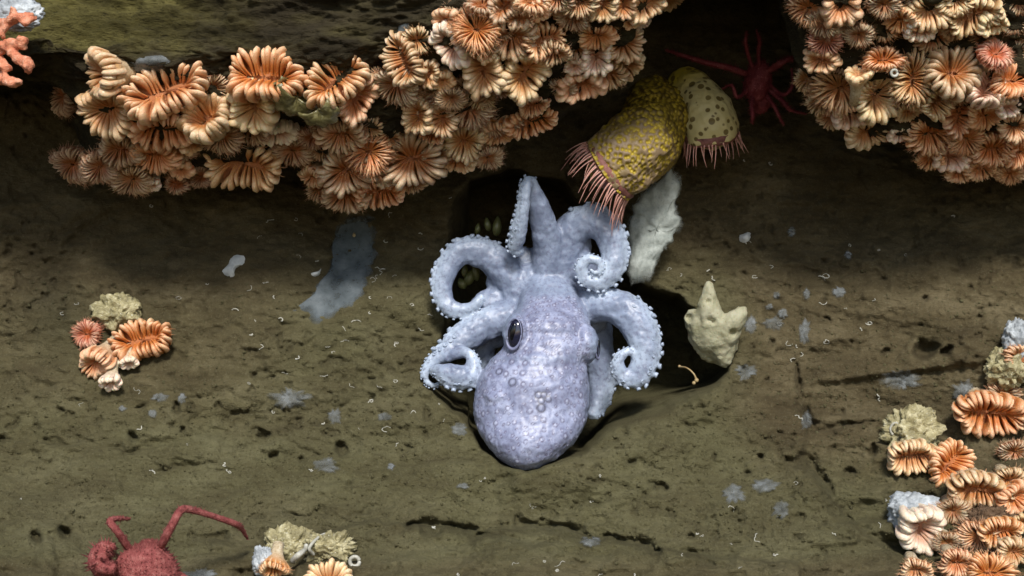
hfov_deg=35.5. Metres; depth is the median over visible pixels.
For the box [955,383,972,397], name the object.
film sponge
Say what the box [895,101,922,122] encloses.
cup coral
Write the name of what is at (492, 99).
cup coral
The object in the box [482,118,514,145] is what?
cup coral
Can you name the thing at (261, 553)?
white sponge
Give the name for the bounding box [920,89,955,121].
cup coral
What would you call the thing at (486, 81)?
cup coral
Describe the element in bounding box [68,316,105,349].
cup coral
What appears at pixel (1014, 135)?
cup coral
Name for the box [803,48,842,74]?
cup coral
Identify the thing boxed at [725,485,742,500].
film sponge
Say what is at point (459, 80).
cup coral
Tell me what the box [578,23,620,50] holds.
cup coral
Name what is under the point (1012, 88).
cup coral
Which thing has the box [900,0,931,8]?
cup coral
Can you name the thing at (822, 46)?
cup coral
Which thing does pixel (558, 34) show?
cup coral
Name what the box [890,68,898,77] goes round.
ring tube
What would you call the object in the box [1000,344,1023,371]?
cup coral
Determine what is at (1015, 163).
cup coral
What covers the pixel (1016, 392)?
cup coral
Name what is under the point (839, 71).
cup coral
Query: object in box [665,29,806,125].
squat lobster
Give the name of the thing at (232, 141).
cup coral
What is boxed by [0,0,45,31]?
white sponge
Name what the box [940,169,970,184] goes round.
cup coral
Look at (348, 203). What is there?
cup coral
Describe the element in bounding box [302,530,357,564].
ruffled sponge
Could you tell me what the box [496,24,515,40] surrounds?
cup coral
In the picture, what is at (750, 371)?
film sponge
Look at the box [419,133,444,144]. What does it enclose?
cup coral
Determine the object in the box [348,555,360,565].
ring tube
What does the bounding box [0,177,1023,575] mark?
silt crumbs
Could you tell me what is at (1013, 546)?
cup coral
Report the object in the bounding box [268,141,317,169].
cup coral
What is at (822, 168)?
seabed
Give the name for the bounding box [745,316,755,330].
film sponge
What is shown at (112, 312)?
ruffled sponge
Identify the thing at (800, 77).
cup coral
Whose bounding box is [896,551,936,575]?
cup coral
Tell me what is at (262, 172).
cup coral
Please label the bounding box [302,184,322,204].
cup coral
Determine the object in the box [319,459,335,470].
film sponge
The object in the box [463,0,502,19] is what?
cup coral
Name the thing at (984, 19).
cup coral
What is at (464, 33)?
cup coral
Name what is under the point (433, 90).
cup coral
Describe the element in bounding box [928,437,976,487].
cup coral
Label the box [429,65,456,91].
cup coral
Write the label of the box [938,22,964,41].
cup coral
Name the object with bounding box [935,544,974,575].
cup coral
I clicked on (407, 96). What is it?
cup coral
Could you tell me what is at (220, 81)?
cup coral
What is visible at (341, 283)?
film sponge
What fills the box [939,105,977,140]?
cup coral
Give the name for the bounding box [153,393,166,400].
film sponge
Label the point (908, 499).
white sponge
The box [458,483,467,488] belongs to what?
film sponge
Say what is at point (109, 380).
cup coral
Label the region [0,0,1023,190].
rock ledge
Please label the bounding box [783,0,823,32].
cup coral
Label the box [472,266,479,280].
egg case
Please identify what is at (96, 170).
cup coral
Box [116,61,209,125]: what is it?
cup coral
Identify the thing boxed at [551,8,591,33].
cup coral
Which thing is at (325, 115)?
olive shell
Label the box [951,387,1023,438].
cup coral
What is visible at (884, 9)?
cup coral
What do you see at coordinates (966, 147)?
cup coral
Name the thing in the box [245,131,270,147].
cup coral
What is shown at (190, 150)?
cup coral
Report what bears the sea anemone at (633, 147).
attached to the rock ledge
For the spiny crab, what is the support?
on the seabed
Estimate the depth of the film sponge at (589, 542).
2.67 m
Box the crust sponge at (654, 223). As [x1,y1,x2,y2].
[629,169,679,278]
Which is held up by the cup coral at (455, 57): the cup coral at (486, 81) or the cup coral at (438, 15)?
the cup coral at (438, 15)
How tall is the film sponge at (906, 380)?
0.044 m
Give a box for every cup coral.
[48,140,91,189]
[50,87,76,120]
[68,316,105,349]
[74,89,132,141]
[78,146,120,185]
[78,336,116,379]
[83,46,135,99]
[92,136,151,170]
[98,357,122,391]
[107,318,173,360]
[108,164,157,198]
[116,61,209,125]
[119,342,139,369]
[126,142,187,175]
[127,113,192,151]
[149,174,161,191]
[162,174,191,195]
[168,160,195,180]
[175,92,230,144]
[178,140,202,156]
[182,151,199,162]
[189,167,210,189]
[195,127,251,159]
[203,146,287,192]
[206,73,227,96]
[225,45,309,102]
[225,76,279,134]
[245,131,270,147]
[255,541,292,575]
[261,119,299,147]
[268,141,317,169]
[296,126,322,151]
[297,161,323,188]
[302,121,317,132]
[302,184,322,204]
[303,55,371,109]
[303,558,352,575]
[309,148,326,161]
[311,119,374,154]
[313,186,376,215]
[315,149,378,199]
[338,72,379,128]
[339,134,398,182]
[352,182,405,210]
[363,117,383,138]
[370,62,425,110]
[373,131,404,149]
[375,170,395,188]
[378,30,428,88]
[382,132,447,190]
[393,182,428,194]
[396,25,434,56]
[400,95,433,135]
[416,90,434,116]
[418,86,433,95]
[419,58,440,89]
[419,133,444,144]
[419,144,453,166]
[424,89,440,109]
[427,105,460,138]
[428,19,470,70]
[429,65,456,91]
[431,8,459,28]
[431,85,469,111]
[439,0,462,10]
[440,89,499,134]
[443,125,485,165]
[443,158,476,173]
[447,7,507,61]
[456,75,470,95]
[462,49,506,101]
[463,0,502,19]
[464,90,499,112]
[473,144,506,171]
[477,50,496,65]
[478,115,508,139]
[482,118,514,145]
[487,0,518,25]
[491,19,539,63]
[492,91,506,99]
[493,113,528,129]
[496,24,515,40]
[500,50,551,106]
[501,107,558,140]
[506,11,534,28]
[509,0,552,17]
[519,95,551,118]
[521,21,566,63]
[531,0,552,22]
[537,35,578,67]
[542,0,576,14]
[548,76,579,95]
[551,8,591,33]
[555,73,608,104]
[558,0,601,20]
[563,58,585,76]
[567,48,592,63]
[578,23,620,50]
[580,42,613,78]
[585,60,631,91]
[589,0,619,23]
[610,0,636,21]
[610,26,646,64]
[622,20,640,30]
[622,52,645,84]
[629,0,667,25]
[640,18,651,28]
[663,0,683,12]
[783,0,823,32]
[790,68,812,94]
[801,91,832,117]
[803,8,841,40]
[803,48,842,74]
[803,72,877,121]
[804,31,845,60]
[815,114,849,130]
[819,0,863,28]
[830,53,844,77]
[830,110,866,130]
[836,22,851,33]
[839,19,877,49]
[844,65,874,106]
[844,124,888,151]
[849,79,897,125]
[858,45,908,74]
[864,0,904,21]
[872,80,878,91]
[873,27,902,45]
[881,4,918,33]
[886,47,933,111]
[886,128,911,143]
[886,437,937,476]
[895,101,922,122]
[895,503,946,556]
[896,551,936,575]
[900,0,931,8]
[901,119,951,159]
[902,19,937,42]
[903,0,953,33]
[911,151,949,171]
[913,26,954,52]
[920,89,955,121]
[924,45,982,102]
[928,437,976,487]
[930,529,961,551]
[932,0,978,19]
[932,146,971,172]
[934,494,972,526]
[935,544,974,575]
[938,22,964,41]
[939,96,968,106]
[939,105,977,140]
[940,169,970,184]
[942,128,986,157]
[945,467,1015,507]
[946,0,1005,39]
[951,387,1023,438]
[953,514,1001,553]
[962,161,997,183]
[964,71,1006,109]
[964,549,1023,575]
[967,30,997,45]
[967,105,1000,130]
[967,130,1018,171]
[971,36,1016,73]
[975,10,1009,37]
[977,515,1023,549]
[983,382,1023,398]
[986,63,1023,101]
[990,462,1023,490]
[993,166,1023,186]
[994,98,1021,119]
[994,437,1023,460]
[994,478,1023,513]
[996,111,1023,145]
[996,536,1023,567]
[998,141,1023,170]
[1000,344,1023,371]
[1001,22,1023,36]
[1009,3,1023,15]
[1010,40,1023,63]
[1013,512,1023,532]
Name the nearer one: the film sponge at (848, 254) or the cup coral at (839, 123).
the cup coral at (839, 123)
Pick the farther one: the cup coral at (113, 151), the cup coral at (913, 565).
the cup coral at (113, 151)
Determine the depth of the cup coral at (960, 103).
2.71 m
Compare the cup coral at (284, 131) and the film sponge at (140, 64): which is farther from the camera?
the cup coral at (284, 131)
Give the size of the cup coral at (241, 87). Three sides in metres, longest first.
0.175 x 0.143 x 0.102 m
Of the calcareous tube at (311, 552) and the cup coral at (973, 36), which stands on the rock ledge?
the cup coral at (973, 36)
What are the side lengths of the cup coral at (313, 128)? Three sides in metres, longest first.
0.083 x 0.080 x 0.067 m
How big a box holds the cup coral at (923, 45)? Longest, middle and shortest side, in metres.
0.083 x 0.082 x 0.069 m
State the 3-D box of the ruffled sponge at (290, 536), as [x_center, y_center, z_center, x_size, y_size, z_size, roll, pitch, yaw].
[-0.381,0.441,2.701,0.109,0.095,0.068,0,0,0]
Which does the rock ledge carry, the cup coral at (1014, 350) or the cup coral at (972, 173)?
the cup coral at (972, 173)
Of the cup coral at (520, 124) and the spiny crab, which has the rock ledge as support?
the cup coral at (520, 124)
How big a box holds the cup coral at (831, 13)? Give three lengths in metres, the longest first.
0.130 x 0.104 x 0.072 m
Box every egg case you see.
[458,278,466,288]
[461,265,467,276]
[464,269,473,285]
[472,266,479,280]
[475,223,480,233]
[484,217,490,230]
[492,217,501,235]
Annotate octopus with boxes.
[420,174,663,469]
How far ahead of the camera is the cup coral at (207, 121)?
2.74 m
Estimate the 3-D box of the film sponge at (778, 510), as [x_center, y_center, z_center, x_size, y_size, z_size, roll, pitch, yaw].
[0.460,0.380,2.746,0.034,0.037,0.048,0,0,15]
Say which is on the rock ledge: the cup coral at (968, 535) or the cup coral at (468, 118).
the cup coral at (468, 118)
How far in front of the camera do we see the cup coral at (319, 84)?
2.69 m
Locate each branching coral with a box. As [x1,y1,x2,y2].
[0,6,36,38]
[0,35,34,87]
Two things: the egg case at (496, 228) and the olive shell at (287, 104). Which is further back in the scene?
the egg case at (496, 228)
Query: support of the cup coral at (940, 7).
on the rock ledge
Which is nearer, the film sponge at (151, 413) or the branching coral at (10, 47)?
the branching coral at (10, 47)
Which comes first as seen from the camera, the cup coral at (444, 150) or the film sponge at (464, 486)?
the film sponge at (464, 486)
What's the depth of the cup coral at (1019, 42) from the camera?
2.67 m
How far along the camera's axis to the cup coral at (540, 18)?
2.62 m
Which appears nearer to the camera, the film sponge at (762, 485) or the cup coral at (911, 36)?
the cup coral at (911, 36)
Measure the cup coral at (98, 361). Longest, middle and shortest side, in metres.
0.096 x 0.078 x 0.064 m
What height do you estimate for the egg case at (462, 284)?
0.021 m
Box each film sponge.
[132,56,169,71]
[149,410,155,415]
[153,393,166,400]
[178,393,184,401]
[186,570,214,575]
[275,389,307,407]
[299,219,374,319]
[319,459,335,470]
[329,410,338,421]
[398,23,409,31]
[452,424,465,433]
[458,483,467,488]
[582,537,598,545]
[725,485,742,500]
[737,366,754,377]
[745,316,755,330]
[754,479,775,490]
[764,319,778,324]
[775,503,786,515]
[778,309,786,317]
[788,228,794,235]
[800,321,808,340]
[803,413,810,426]
[804,289,808,297]
[833,287,844,296]
[844,251,851,258]
[886,373,916,387]
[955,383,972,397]
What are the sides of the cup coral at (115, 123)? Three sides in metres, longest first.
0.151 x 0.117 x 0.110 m
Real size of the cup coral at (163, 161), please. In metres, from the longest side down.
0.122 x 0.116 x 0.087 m
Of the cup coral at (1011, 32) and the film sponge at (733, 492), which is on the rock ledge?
the cup coral at (1011, 32)
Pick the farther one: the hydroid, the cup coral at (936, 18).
the hydroid
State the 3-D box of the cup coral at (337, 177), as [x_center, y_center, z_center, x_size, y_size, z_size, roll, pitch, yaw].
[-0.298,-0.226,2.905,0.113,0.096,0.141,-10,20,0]
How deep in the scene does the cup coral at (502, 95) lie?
2.74 m
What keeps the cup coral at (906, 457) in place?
on the seabed
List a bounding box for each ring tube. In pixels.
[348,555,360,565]
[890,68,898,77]
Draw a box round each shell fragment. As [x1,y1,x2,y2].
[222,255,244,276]
[311,269,320,276]
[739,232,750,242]
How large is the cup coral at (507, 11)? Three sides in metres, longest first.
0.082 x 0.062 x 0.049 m
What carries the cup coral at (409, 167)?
on the rock ledge
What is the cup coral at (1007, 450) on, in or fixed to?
on the seabed
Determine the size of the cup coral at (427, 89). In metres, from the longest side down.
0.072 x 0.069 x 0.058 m
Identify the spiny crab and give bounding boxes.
[79,504,248,575]
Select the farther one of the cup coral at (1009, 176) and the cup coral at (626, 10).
the cup coral at (1009, 176)
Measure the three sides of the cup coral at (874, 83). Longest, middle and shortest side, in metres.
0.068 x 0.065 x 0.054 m
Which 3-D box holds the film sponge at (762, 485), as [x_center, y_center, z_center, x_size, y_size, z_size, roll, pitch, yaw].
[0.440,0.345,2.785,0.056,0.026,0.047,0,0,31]
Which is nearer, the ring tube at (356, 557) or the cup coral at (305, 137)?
the ring tube at (356, 557)
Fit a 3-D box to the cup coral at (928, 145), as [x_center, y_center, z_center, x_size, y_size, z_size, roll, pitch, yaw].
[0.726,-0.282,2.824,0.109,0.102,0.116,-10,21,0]
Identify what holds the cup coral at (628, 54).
on the rock ledge
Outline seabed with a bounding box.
[0,0,1023,575]
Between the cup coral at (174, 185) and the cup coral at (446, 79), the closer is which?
the cup coral at (446, 79)
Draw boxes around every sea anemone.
[561,74,688,230]
[668,66,748,168]
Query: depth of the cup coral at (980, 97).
2.68 m
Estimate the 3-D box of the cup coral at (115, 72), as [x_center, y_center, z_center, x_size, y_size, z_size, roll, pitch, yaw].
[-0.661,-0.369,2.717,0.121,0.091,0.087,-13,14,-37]
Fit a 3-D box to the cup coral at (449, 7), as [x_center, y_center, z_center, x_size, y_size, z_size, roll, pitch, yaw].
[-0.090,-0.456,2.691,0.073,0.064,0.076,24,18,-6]
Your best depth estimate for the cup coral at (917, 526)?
2.68 m
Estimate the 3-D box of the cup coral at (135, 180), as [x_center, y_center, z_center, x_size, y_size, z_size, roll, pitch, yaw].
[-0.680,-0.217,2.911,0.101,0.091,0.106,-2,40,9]
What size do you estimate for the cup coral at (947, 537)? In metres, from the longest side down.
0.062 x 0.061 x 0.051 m
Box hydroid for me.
[678,365,698,384]
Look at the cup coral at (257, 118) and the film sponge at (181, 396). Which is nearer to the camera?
the cup coral at (257, 118)
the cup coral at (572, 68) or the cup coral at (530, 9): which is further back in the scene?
the cup coral at (572, 68)
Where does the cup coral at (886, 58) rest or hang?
on the rock ledge
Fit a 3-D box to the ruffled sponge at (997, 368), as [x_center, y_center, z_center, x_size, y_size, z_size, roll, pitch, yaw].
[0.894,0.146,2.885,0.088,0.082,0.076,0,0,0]
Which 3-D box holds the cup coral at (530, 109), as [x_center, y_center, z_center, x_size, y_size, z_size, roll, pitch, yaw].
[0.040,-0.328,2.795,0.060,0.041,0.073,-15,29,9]
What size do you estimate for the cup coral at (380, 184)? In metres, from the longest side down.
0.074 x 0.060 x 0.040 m
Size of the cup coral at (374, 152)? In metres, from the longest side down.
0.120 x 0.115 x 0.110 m
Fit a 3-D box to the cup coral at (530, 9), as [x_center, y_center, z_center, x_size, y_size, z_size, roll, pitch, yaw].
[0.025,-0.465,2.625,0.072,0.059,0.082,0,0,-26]
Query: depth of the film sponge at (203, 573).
2.65 m
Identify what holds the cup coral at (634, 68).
on the rock ledge
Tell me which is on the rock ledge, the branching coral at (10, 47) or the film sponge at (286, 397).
the branching coral at (10, 47)
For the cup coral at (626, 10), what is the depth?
2.62 m
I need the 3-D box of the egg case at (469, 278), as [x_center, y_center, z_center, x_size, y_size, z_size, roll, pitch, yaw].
[-0.081,-0.021,3.045,0.020,0.035,0.020,20,0,0]
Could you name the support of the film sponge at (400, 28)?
on the rock ledge
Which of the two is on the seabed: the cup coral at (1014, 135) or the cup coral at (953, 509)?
the cup coral at (953, 509)
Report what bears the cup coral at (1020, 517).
on the seabed
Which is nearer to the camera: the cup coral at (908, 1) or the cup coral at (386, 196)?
the cup coral at (908, 1)
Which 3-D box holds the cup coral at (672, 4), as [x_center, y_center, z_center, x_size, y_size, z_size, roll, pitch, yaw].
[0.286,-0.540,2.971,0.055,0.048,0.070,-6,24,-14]
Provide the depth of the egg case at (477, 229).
3.04 m
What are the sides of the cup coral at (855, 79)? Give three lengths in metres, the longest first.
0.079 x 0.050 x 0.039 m
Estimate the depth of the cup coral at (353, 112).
2.73 m
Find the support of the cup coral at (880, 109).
on the rock ledge
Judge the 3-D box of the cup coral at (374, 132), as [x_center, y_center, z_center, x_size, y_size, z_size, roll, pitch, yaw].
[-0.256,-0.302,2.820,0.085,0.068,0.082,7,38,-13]
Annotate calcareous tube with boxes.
[290,544,307,563]
[308,533,324,555]
[889,422,897,434]
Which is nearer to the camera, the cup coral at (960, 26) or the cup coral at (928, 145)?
the cup coral at (960, 26)
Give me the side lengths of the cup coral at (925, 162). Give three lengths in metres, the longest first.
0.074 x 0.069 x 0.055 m
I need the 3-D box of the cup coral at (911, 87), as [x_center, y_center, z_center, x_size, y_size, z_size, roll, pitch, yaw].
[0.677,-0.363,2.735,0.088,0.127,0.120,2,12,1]
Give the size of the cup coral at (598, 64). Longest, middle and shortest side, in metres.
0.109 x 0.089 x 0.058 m
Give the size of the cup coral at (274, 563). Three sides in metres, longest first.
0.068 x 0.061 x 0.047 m
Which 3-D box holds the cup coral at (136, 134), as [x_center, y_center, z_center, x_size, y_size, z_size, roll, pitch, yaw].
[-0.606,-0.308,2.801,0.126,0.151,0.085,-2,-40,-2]
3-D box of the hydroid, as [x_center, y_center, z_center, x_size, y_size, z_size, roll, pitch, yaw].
[0.328,0.163,2.998,0.014,0.035,0.055,0,0,-36]
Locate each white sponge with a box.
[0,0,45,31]
[252,545,271,575]
[887,491,940,527]
[1001,317,1023,357]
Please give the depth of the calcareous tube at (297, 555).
2.63 m
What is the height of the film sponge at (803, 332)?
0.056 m
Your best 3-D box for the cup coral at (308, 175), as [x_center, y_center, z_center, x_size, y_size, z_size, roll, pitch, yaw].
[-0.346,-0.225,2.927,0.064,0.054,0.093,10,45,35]
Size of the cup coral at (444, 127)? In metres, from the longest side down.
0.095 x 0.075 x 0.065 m
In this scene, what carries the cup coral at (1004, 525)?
on the seabed
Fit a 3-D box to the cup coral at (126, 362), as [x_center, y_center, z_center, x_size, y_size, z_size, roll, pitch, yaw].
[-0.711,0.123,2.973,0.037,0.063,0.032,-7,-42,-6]
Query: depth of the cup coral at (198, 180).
2.90 m
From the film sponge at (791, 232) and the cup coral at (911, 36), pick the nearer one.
the cup coral at (911, 36)
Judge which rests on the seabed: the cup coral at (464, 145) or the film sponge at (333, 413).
the film sponge at (333, 413)
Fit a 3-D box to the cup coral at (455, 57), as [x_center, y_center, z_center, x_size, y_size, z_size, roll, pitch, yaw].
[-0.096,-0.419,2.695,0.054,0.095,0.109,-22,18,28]
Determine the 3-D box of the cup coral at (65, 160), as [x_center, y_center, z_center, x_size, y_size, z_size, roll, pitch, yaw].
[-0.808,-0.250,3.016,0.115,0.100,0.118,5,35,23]
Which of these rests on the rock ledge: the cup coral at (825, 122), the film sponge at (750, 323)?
the cup coral at (825, 122)
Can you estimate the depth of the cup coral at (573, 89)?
2.74 m
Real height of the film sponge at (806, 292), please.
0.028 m
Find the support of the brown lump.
on the seabed
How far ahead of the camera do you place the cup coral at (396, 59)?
2.68 m
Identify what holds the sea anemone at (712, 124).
attached to the rock ledge
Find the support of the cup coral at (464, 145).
on the rock ledge
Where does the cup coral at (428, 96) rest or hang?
on the rock ledge
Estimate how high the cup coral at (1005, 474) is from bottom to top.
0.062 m
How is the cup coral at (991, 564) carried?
on the seabed
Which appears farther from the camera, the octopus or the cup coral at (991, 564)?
the octopus
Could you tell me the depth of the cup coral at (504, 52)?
2.66 m
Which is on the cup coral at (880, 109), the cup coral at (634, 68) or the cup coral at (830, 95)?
the cup coral at (830, 95)
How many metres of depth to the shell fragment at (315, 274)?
3.05 m
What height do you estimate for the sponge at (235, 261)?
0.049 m
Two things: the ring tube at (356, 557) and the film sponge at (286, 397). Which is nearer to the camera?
the ring tube at (356, 557)
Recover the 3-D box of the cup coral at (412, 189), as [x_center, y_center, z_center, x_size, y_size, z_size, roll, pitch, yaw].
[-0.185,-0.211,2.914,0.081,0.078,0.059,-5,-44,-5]
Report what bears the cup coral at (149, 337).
on the seabed
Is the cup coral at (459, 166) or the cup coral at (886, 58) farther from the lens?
the cup coral at (459, 166)
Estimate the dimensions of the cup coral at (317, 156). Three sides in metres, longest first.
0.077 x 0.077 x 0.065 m
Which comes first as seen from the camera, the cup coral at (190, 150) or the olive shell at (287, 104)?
the olive shell at (287, 104)
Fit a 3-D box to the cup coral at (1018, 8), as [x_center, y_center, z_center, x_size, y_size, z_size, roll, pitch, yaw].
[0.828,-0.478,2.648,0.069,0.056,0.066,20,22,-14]
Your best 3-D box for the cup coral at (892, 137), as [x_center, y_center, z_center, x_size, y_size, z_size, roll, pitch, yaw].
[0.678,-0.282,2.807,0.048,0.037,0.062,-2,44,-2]
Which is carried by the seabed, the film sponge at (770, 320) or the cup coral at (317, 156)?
the film sponge at (770, 320)
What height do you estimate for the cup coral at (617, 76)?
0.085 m
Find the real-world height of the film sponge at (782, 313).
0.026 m
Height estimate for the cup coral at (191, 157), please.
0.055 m
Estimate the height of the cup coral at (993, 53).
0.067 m
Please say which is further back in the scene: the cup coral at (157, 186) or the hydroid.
the hydroid
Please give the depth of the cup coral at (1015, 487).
2.71 m
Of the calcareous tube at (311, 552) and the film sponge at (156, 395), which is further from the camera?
the film sponge at (156, 395)
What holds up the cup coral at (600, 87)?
on the rock ledge
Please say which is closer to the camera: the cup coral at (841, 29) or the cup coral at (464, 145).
the cup coral at (841, 29)
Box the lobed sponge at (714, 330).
[684,281,746,367]
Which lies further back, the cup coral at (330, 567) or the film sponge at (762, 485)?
the film sponge at (762, 485)
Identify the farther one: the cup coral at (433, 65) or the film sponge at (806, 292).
the film sponge at (806, 292)
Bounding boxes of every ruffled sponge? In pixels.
[88,291,142,332]
[263,521,315,562]
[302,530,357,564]
[878,403,946,445]
[983,346,1023,391]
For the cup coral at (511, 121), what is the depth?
2.81 m
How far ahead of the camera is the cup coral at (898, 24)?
2.63 m
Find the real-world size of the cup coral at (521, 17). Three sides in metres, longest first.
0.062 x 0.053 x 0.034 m
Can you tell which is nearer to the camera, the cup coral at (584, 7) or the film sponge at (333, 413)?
the cup coral at (584, 7)
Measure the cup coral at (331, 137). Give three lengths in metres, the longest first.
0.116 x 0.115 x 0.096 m
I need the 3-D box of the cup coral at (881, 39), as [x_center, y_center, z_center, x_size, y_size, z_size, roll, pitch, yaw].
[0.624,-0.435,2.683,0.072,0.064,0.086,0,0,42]
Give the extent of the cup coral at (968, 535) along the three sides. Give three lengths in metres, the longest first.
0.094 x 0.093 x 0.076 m
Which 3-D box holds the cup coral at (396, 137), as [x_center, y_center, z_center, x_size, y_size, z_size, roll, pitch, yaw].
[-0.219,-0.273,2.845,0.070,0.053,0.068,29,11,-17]
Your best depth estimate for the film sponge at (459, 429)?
2.90 m
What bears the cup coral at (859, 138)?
on the rock ledge
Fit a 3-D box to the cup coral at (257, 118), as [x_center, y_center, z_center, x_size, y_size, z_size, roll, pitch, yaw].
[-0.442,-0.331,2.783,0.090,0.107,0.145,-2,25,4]
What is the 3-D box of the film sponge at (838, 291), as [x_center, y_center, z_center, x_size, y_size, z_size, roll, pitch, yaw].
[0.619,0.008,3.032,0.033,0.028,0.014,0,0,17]
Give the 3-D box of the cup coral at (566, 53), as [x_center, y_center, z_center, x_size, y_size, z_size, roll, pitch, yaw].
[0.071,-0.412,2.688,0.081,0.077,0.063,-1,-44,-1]
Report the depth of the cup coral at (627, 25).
2.66 m
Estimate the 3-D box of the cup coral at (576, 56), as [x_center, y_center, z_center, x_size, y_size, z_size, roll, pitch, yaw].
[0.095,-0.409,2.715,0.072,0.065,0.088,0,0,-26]
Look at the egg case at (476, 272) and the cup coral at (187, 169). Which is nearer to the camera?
the cup coral at (187, 169)
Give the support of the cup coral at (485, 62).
on the rock ledge
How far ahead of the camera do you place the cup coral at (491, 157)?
2.86 m
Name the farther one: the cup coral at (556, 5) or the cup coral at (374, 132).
the cup coral at (374, 132)
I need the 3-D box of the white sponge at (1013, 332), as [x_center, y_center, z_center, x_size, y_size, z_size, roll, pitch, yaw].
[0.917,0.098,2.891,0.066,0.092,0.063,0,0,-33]
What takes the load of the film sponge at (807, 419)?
on the seabed
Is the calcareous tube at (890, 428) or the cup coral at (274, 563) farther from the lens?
the calcareous tube at (890, 428)
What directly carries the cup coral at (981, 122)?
attached to the rock ledge
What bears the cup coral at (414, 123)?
on the rock ledge
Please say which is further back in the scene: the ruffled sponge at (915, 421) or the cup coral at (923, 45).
the ruffled sponge at (915, 421)
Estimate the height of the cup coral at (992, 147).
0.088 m
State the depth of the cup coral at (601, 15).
2.62 m
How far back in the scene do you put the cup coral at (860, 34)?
2.64 m
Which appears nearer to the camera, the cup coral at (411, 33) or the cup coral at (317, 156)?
the cup coral at (411, 33)
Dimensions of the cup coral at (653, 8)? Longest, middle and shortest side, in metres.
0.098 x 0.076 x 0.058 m
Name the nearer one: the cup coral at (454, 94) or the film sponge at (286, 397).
the cup coral at (454, 94)
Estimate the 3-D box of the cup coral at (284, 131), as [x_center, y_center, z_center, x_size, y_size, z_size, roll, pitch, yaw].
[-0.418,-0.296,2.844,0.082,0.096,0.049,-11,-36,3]
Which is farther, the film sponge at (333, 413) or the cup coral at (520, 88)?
the film sponge at (333, 413)
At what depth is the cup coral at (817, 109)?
2.79 m
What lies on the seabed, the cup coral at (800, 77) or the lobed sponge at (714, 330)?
the lobed sponge at (714, 330)
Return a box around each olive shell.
[270,76,317,116]
[298,92,339,127]
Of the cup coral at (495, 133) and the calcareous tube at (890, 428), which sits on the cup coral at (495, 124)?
the cup coral at (495, 133)
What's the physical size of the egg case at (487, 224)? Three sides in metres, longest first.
0.027 x 0.013 x 0.013 m
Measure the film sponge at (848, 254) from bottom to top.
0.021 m
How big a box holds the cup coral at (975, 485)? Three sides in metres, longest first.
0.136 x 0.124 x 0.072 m
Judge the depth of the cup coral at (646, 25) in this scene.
2.77 m
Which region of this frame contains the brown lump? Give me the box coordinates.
[953,503,1018,532]
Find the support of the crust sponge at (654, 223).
on the seabed
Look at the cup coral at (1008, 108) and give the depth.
2.71 m
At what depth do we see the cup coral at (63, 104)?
2.93 m

